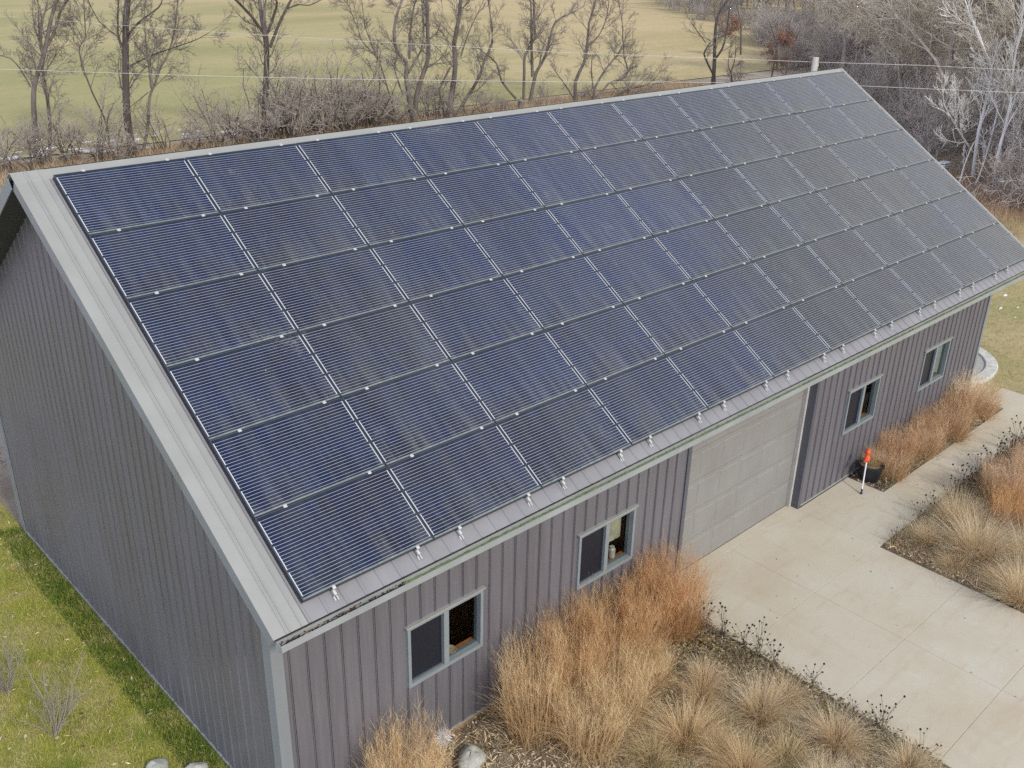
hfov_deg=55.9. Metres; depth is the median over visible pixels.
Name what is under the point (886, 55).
bare tree
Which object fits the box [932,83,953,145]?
birch tree
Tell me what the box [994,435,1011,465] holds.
coneflower
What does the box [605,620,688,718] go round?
ornamental grass
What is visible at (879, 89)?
bare shrub
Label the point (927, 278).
solar panel
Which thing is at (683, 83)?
weeds
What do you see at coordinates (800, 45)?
bare shrub
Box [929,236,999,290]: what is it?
solar panel
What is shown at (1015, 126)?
birch tree
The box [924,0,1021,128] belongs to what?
bare tree
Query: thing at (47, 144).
bare shrub
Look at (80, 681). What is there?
lawn straw
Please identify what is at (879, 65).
bare shrub
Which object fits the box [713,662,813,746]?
fountain grass
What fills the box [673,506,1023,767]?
driveway
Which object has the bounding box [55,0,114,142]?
bare tree
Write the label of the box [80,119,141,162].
bare shrub
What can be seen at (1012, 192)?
bare shrub
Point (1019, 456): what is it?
ornamental grass
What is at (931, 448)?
ornamental grass
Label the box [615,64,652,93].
bare shrub
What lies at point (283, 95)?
bare shrub
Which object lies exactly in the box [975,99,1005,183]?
birch tree
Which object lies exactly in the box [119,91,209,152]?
bare shrub
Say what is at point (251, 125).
bare shrub
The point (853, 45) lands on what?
bare shrub
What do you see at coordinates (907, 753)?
fountain grass
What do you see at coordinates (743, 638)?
coneflower
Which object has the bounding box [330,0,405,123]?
bare tree
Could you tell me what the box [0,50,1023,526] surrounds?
ground
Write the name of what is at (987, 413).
ornamental grass
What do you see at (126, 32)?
bare tree
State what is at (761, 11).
bare shrub
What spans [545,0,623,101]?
bare tree
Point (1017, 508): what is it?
ornamental grass
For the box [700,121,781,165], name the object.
solar panel
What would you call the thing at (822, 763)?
fountain grass
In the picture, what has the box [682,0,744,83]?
bare tree
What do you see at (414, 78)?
bare shrub
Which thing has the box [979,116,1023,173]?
bare shrub
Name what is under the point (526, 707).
ornamental grass
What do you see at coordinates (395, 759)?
ornamental grass
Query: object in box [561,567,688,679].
ornamental grass
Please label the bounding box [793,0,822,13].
bare tree
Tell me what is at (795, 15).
bare shrub
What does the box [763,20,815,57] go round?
bare shrub
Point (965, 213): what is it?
solar panel
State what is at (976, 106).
bare shrub
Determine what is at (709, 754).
fountain grass
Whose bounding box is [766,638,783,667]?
coneflower
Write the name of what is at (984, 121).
bare shrub
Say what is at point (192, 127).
bare shrub
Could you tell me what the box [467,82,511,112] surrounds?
bare shrub
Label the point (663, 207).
solar panel
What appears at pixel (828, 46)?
bare shrub
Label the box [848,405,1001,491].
planting bed
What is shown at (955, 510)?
ornamental grass
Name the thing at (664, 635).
ornamental grass
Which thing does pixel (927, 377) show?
window
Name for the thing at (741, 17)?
bare shrub
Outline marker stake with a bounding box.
[860,449,870,493]
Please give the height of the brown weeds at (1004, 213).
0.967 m
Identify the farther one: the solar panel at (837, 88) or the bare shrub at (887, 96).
the bare shrub at (887, 96)
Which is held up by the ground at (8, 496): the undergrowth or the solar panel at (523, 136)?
the undergrowth
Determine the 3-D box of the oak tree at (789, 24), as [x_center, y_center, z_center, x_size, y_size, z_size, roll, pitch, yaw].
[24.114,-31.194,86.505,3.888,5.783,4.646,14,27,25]
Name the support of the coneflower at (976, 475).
on the planting bed at (942, 574)
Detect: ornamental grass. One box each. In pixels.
[342,692,469,767]
[471,606,589,767]
[524,577,634,731]
[526,658,648,767]
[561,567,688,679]
[566,635,674,749]
[598,552,702,661]
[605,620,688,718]
[630,531,738,655]
[860,441,922,482]
[870,420,932,470]
[895,415,953,461]
[896,513,958,553]
[905,403,961,450]
[914,497,1023,587]
[917,476,1002,539]
[921,539,983,583]
[922,394,984,448]
[932,384,986,428]
[942,368,992,418]
[945,517,1015,561]
[949,375,1011,422]
[953,545,1023,616]
[954,498,1015,534]
[963,555,1022,595]
[969,452,1023,507]
[975,511,1023,576]
[979,478,1023,541]
[1000,435,1023,484]
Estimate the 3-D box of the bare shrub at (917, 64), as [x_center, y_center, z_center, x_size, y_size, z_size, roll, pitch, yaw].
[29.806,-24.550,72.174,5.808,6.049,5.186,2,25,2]
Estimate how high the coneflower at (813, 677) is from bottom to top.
0.529 m
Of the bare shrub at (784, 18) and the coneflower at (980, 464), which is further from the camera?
the bare shrub at (784, 18)
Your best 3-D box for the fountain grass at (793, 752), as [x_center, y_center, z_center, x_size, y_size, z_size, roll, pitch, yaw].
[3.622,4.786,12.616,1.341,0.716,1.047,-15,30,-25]
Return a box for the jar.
[608,545,614,558]
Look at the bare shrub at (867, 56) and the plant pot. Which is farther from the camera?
the bare shrub at (867, 56)
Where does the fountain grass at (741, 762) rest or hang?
on the planting bed at (469, 728)
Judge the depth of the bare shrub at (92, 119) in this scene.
46.26 m
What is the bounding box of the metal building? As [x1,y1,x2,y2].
[0,68,1023,767]
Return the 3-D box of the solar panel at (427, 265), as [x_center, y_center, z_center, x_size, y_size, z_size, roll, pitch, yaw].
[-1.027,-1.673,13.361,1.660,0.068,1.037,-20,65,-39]
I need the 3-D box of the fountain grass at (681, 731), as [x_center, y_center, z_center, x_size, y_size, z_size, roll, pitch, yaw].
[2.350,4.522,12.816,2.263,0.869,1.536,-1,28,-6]
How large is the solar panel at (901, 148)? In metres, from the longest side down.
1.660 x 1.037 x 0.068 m
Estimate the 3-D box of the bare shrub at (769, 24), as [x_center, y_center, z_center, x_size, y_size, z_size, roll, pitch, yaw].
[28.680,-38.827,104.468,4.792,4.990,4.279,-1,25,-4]
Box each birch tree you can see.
[925,0,1015,177]
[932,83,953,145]
[959,134,978,182]
[975,0,1023,188]
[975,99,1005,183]
[998,101,1023,185]
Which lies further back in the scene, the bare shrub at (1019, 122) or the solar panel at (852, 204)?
the bare shrub at (1019, 122)
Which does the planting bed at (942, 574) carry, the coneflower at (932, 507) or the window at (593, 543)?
the coneflower at (932, 507)
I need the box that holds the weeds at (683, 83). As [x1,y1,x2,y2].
[0,78,709,188]
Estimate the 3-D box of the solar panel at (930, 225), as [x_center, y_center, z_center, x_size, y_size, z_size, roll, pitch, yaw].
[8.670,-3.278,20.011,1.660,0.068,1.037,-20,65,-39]
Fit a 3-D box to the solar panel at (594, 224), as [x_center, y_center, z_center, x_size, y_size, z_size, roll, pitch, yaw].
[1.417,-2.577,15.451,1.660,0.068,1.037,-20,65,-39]
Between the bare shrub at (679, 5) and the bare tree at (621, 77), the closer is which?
the bare tree at (621, 77)
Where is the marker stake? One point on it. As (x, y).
(867, 456)
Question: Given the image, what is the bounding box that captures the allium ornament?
[434,728,452,760]
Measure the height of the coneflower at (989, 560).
0.491 m
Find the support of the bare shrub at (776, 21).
on the ground at (8, 496)
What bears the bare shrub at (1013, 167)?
on the ground at (8, 496)
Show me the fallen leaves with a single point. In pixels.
(57, 737)
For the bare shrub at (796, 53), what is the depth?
87.88 m
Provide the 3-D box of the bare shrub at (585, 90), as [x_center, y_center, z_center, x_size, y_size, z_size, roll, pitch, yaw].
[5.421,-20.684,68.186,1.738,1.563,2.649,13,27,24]
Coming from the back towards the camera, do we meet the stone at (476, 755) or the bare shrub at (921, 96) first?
the bare shrub at (921, 96)
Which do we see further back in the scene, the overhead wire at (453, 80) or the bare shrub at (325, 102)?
the bare shrub at (325, 102)
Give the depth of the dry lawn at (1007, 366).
27.42 m
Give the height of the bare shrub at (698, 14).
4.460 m
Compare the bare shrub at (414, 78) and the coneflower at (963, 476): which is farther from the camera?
the bare shrub at (414, 78)
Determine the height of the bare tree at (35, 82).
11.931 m
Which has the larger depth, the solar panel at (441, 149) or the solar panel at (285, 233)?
the solar panel at (441, 149)
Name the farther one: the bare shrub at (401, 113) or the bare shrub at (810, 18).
the bare shrub at (810, 18)
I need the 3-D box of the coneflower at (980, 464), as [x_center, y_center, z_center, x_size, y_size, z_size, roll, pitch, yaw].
[9.481,1.672,19.546,0.218,0.654,0.511,-16,30,-33]
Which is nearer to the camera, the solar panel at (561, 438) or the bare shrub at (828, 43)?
the solar panel at (561, 438)
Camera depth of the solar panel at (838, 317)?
16.50 m
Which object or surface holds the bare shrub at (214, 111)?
on the ground at (8, 496)
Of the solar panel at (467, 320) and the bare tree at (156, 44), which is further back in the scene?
the bare tree at (156, 44)
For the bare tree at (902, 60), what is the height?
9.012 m
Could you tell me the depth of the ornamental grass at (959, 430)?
21.16 m
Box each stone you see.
[146,758,168,767]
[185,762,207,767]
[457,744,486,767]
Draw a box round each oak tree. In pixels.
[718,1,752,54]
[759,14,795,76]
[760,4,799,70]
[768,10,801,74]
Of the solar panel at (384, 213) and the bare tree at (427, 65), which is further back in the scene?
the bare tree at (427, 65)
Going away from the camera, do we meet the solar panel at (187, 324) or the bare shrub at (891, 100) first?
the solar panel at (187, 324)
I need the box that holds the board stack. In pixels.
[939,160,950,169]
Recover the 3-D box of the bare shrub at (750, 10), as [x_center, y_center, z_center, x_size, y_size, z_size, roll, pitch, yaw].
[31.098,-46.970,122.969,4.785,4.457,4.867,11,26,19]
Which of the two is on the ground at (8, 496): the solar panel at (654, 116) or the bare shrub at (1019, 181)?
the bare shrub at (1019, 181)
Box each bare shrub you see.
[0,104,95,166]
[0,114,77,172]
[0,128,45,165]
[0,443,5,486]
[0,613,28,694]
[0,649,93,736]
[36,74,132,166]
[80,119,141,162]
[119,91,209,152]
[165,61,293,144]
[170,108,226,149]
[195,31,336,141]
[215,84,323,140]
[216,95,286,144]
[239,47,329,137]
[269,51,352,133]
[291,35,395,131]
[298,87,356,134]
[305,38,412,127]
[322,75,400,129]
[359,81,401,126]
[370,99,411,123]
[399,64,457,117]
[399,67,458,119]
[419,74,503,118]
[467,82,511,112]
[495,94,513,110]
[527,74,559,105]
[577,81,603,98]
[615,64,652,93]
[662,0,681,10]
[670,0,690,10]
[676,0,709,13]
[689,0,713,19]
[690,0,713,12]
[696,4,713,20]
[717,0,742,21]
[724,66,744,80]
[725,3,753,28]
[731,54,756,77]
[738,2,772,29]
[741,0,784,41]
[742,19,760,39]
[746,2,785,42]
[749,0,784,46]
[754,1,793,46]
[755,23,780,47]
[756,16,803,55]
[760,29,812,67]
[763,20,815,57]
[766,1,797,22]
[767,2,799,46]
[768,13,805,47]
[777,36,812,68]
[783,21,813,59]
[784,8,811,22]
[787,0,825,42]
[790,39,815,67]
[791,4,821,25]
[798,0,822,32]
[798,23,865,70]
[800,6,841,52]
[801,3,824,36]
[802,8,837,50]
[809,24,841,59]
[809,39,831,66]
[812,31,842,64]
[818,31,861,68]
[818,43,866,71]
[824,23,864,55]
[826,45,877,88]
[828,32,876,64]
[832,26,871,68]
[841,49,888,95]
[844,45,883,76]
[847,62,888,101]
[850,52,919,113]
[851,45,879,68]
[854,34,879,67]
[863,53,931,106]
[865,41,938,84]
[865,44,915,83]
[867,74,914,121]
[871,41,945,94]
[874,52,937,101]
[881,71,956,150]
[883,80,944,149]
[884,88,923,129]
[894,70,957,130]
[897,43,976,137]
[903,78,967,159]
[906,47,962,111]
[907,87,978,156]
[918,42,971,90]
[931,64,1023,144]
[934,83,1022,151]
[956,48,1023,154]
[957,123,1023,204]
[962,86,1023,176]
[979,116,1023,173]
[981,121,1023,194]
[983,68,1023,187]
[986,172,1023,211]
[998,165,1023,208]
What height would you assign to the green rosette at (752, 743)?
0.166 m
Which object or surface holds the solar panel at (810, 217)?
attached to the metal building
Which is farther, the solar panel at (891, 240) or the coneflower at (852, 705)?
the solar panel at (891, 240)
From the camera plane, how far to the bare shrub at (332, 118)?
53.58 m
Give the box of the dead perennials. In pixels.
[639,405,1023,767]
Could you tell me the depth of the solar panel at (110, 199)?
11.88 m
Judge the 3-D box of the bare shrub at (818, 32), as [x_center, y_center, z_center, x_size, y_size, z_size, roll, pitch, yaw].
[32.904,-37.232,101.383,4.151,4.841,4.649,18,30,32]
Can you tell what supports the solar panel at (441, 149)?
attached to the metal building
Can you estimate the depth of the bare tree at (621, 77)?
68.10 m
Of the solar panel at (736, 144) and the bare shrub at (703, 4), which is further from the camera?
the bare shrub at (703, 4)
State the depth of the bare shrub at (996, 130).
46.93 m
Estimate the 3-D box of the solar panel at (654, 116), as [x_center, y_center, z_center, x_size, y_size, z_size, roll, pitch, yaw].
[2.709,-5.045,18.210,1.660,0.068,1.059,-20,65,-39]
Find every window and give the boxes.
[404,585,485,688]
[575,504,638,590]
[841,373,883,435]
[916,336,952,391]
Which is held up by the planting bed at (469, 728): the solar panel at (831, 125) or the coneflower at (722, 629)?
the coneflower at (722, 629)
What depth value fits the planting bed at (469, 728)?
13.08 m
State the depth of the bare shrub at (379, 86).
54.69 m
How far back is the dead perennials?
14.36 m
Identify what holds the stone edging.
on the ground at (8, 496)
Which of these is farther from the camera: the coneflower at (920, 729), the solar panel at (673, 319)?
the solar panel at (673, 319)
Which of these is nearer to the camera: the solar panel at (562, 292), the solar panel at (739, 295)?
the solar panel at (562, 292)
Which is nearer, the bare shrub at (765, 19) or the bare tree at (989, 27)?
the bare tree at (989, 27)
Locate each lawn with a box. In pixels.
[0,502,227,767]
[972,206,1023,399]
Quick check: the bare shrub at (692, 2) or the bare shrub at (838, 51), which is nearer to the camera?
the bare shrub at (838, 51)
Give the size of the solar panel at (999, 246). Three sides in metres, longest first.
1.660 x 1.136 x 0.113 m
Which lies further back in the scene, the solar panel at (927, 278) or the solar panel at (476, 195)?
the solar panel at (927, 278)
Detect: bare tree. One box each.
[0,0,84,158]
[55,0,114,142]
[81,0,236,156]
[120,0,192,153]
[227,0,330,139]
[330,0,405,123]
[368,0,443,121]
[401,0,471,120]
[422,0,504,117]
[465,0,595,107]
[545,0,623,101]
[584,0,676,98]
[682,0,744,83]
[723,30,743,81]
[769,0,787,19]
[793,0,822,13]
[802,0,823,22]
[807,0,884,67]
[817,0,871,70]
[817,0,930,125]
[847,6,878,61]
[851,0,932,105]
[853,0,1022,153]
[861,0,942,85]
[862,0,958,92]
[869,0,942,90]
[888,0,959,128]
[915,0,971,98]
[921,0,1023,134]
[921,0,1023,158]
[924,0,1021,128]
[933,7,1021,157]
[950,0,1023,175]
[959,0,1023,154]
[1007,33,1023,54]
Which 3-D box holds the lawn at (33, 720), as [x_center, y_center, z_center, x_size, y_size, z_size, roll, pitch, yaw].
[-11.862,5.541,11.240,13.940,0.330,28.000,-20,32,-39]
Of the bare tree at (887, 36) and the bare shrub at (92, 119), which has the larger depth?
the bare tree at (887, 36)
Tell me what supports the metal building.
on the ground at (8, 496)
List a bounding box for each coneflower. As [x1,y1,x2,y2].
[699,602,715,626]
[717,602,730,640]
[732,623,753,647]
[748,616,775,659]
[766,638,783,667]
[803,663,824,690]
[847,694,857,716]
[865,694,905,734]
[911,500,925,525]
[915,728,941,761]
[925,490,938,513]
[943,477,958,500]
[951,469,975,498]
[952,464,972,490]
[967,453,993,478]
[967,459,987,488]
[978,548,1004,574]
[983,445,1006,464]
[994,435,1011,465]
[998,431,1023,458]
[1002,418,1023,449]
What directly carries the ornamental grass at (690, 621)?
on the planting bed at (469, 728)
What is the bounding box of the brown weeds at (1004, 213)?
[937,158,1023,241]
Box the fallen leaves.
[0,511,218,767]
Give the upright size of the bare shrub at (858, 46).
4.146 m
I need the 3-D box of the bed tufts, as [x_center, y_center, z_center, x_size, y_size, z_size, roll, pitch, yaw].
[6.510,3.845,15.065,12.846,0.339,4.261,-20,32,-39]
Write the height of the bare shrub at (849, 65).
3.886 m
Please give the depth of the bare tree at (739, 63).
77.20 m
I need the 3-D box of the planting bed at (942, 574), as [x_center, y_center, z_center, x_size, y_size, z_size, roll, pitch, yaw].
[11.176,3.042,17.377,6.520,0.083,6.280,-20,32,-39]
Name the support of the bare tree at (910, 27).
on the ground at (8, 496)
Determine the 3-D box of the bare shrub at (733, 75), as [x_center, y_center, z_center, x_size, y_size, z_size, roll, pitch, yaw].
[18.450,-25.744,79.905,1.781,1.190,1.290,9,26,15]
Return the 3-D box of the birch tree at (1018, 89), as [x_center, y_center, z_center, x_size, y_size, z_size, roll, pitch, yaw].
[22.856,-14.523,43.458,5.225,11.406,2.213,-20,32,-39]
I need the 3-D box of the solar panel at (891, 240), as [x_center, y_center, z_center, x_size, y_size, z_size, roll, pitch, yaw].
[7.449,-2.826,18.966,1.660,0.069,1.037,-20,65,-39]
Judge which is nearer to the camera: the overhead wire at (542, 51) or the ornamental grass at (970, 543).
the ornamental grass at (970, 543)
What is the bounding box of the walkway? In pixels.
[798,388,1023,546]
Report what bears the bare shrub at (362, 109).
on the ground at (8, 496)
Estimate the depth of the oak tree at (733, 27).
95.98 m
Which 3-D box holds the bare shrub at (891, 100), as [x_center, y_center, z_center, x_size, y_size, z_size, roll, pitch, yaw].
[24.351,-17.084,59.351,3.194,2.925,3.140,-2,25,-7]
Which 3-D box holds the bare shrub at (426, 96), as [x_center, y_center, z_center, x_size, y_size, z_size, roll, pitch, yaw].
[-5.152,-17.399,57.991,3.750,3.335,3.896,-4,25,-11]
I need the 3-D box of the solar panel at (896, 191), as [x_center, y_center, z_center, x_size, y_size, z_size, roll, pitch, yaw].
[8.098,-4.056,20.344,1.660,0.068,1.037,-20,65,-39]
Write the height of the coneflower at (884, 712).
0.596 m
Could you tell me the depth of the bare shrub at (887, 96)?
59.92 m
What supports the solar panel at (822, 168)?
attached to the metal building
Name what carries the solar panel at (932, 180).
attached to the metal building
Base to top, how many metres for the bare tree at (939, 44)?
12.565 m
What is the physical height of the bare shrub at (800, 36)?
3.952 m
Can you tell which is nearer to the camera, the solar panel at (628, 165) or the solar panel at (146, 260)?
the solar panel at (146, 260)
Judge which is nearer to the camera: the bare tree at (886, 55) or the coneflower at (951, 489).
the coneflower at (951, 489)
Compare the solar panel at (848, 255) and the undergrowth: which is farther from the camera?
the undergrowth
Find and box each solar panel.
[53,158,219,237]
[89,213,257,301]
[126,271,297,369]
[166,332,340,442]
[185,143,330,212]
[209,398,385,520]
[221,194,368,270]
[254,467,433,602]
[259,247,408,331]
[296,131,425,193]
[299,302,450,397]
[332,177,463,246]
[342,361,494,466]
[370,226,502,301]
[387,423,541,540]
[391,120,508,176]
[409,277,543,360]
[427,163,544,225]
[452,330,586,422]
[464,208,582,275]
[474,110,579,162]
[496,387,631,489]
[503,255,622,329]
[509,150,614,207]
[544,304,664,386]
[546,192,652,254]
[547,102,642,149]
[581,140,677,191]
[584,236,691,303]
[587,355,708,447]
[611,94,699,139]
[616,179,713,235]
[624,281,731,354]
[644,130,732,178]
[654,219,750,280]
[665,328,774,411]
[668,88,748,129]
[679,166,767,218]
[692,261,790,327]
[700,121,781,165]
[715,204,804,260]
[719,82,793,120]
[733,305,831,380]
[734,155,815,203]
[750,113,825,154]
[752,244,841,304]
[765,76,834,112]
[769,191,850,242]
[783,146,858,190]
[791,285,880,353]
[795,106,865,145]
[805,228,887,284]
[806,71,871,105]
[817,180,892,227]
[827,137,897,179]
[836,100,901,136]
[843,267,924,329]
[852,214,927,265]
[860,169,930,213]
[867,129,932,168]
[888,250,964,308]
[894,202,964,249]
[899,159,964,201]
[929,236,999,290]
[932,191,997,235]
[966,223,1023,274]
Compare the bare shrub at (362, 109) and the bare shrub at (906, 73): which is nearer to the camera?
the bare shrub at (362, 109)
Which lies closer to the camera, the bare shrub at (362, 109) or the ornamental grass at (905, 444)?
the ornamental grass at (905, 444)
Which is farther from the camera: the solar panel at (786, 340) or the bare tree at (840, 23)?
the bare tree at (840, 23)
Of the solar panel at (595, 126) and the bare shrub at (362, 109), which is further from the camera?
the bare shrub at (362, 109)
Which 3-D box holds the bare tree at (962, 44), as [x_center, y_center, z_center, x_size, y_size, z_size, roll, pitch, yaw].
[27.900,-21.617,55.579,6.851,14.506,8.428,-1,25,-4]
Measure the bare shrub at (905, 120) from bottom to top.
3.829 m
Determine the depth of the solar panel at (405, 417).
11.60 m
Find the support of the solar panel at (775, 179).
attached to the metal building
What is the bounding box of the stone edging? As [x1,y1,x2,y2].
[933,345,997,384]
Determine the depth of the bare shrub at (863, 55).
87.17 m
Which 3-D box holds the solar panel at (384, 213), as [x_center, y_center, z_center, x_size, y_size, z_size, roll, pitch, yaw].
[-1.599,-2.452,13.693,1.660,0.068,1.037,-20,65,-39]
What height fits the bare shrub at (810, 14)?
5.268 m
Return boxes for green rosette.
[746,738,760,748]
[989,578,1009,597]
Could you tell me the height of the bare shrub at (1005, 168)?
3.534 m
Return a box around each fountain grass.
[613,720,692,767]
[618,687,764,767]
[666,658,734,723]
[670,649,738,702]
[680,710,756,767]
[687,720,790,767]
[688,691,732,730]
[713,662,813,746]
[752,721,829,767]
[755,664,825,730]
[776,742,862,767]
[777,690,898,767]
[867,726,955,767]
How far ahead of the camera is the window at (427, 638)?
12.32 m
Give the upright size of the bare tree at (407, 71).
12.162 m
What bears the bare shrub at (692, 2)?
on the ground at (8, 496)
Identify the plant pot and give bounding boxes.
[858,444,889,483]
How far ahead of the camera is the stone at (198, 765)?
12.43 m
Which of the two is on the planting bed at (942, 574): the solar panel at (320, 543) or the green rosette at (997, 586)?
the green rosette at (997, 586)
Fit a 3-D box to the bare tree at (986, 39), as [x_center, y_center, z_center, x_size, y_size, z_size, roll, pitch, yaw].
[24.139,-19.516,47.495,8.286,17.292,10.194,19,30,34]
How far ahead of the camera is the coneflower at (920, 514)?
18.02 m
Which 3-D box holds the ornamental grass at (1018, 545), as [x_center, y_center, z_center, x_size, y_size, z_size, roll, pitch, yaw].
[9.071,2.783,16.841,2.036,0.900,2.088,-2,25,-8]
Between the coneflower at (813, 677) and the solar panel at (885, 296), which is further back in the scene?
the solar panel at (885, 296)
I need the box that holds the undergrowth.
[737,24,1023,209]
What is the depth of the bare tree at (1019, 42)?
46.44 m
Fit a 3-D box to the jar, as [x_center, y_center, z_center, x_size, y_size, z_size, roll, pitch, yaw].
[1.527,2.567,14.772,0.110,0.190,0.110,-20,32,-39]
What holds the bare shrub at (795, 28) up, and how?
on the ground at (8, 496)
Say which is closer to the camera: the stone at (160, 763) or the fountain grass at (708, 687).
the stone at (160, 763)
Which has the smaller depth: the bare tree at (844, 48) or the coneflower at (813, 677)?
the coneflower at (813, 677)
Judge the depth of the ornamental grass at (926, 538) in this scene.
17.41 m
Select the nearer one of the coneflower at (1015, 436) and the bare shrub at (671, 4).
the coneflower at (1015, 436)
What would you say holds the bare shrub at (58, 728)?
on the lawn at (33, 720)
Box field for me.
[0,0,966,160]
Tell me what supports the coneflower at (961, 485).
on the planting bed at (942, 574)
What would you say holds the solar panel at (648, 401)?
on the metal building
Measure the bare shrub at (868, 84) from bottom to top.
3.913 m
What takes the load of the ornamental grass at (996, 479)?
on the planting bed at (942, 574)
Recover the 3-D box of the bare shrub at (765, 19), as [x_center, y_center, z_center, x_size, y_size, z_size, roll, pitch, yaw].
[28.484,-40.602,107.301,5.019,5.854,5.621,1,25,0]
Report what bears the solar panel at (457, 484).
on the metal building
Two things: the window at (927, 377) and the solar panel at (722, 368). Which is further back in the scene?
the window at (927, 377)
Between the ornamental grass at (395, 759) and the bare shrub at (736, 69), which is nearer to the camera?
the ornamental grass at (395, 759)
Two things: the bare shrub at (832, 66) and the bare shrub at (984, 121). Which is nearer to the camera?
the bare shrub at (984, 121)
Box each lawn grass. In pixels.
[979,279,1023,391]
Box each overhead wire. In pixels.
[4,16,1023,70]
[4,69,1021,92]
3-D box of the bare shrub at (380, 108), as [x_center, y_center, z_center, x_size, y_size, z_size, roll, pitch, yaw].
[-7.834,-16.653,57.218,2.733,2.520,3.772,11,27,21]
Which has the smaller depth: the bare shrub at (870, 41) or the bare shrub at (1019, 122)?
the bare shrub at (1019, 122)
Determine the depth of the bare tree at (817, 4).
115.08 m
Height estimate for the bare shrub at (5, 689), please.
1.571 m
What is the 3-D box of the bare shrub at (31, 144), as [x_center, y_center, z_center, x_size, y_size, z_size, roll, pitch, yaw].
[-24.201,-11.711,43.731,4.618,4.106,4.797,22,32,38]
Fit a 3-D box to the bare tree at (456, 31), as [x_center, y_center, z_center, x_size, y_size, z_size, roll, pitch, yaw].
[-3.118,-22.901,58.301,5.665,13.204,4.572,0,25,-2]
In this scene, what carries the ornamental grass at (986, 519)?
on the planting bed at (942, 574)
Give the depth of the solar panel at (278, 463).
10.55 m
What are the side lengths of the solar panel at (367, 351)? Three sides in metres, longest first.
1.660 x 1.037 x 0.068 m
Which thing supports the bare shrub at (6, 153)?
on the ground at (8, 496)
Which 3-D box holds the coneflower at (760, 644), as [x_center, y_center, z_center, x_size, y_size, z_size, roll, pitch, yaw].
[3.731,3.862,14.488,0.218,0.654,0.511,-4,25,-11]
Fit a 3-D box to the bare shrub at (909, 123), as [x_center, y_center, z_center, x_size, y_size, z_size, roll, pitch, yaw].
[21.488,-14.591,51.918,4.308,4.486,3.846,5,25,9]
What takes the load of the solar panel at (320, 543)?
on the metal building
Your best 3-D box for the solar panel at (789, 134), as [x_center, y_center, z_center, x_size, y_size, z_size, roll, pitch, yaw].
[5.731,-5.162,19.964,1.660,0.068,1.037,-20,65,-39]
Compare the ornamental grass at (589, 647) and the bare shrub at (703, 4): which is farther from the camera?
the bare shrub at (703, 4)
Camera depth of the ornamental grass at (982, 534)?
17.31 m
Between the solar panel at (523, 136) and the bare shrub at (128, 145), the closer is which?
the solar panel at (523, 136)
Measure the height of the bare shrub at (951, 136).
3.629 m
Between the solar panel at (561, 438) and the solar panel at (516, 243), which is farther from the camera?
the solar panel at (516, 243)
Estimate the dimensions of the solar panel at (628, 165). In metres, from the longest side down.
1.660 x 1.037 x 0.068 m
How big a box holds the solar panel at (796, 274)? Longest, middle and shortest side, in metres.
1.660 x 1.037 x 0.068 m
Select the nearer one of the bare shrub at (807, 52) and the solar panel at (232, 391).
the solar panel at (232, 391)
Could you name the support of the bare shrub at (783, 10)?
on the ground at (8, 496)
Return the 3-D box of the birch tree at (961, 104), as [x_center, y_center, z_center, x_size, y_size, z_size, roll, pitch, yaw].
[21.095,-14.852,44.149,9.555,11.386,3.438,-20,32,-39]
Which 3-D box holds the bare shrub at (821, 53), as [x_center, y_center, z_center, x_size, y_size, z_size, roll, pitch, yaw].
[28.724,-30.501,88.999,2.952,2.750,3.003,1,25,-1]
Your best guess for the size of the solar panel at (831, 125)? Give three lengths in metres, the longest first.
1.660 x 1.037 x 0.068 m
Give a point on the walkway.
(873, 516)
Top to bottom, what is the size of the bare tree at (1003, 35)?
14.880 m
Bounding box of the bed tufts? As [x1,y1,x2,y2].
[552,463,1023,767]
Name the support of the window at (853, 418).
in the metal building
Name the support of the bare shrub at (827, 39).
on the ground at (8, 496)
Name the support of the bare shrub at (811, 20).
on the ground at (8, 496)
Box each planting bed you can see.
[407,611,945,767]
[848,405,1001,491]
[881,442,1023,612]
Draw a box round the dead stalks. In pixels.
[607,449,1021,767]
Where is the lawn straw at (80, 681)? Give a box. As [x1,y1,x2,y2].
[0,526,205,767]
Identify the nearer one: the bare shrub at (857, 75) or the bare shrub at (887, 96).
the bare shrub at (887, 96)
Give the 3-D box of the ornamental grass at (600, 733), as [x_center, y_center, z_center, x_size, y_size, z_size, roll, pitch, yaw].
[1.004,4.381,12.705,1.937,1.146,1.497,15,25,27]
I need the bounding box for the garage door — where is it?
[673,381,820,586]
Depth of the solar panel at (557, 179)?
15.74 m
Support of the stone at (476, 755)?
on the planting bed at (469, 728)
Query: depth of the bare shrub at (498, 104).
63.43 m
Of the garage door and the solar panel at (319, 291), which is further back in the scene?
the garage door
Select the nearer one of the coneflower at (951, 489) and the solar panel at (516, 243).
the solar panel at (516, 243)
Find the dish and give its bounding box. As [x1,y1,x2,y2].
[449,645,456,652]
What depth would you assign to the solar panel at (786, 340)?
15.46 m

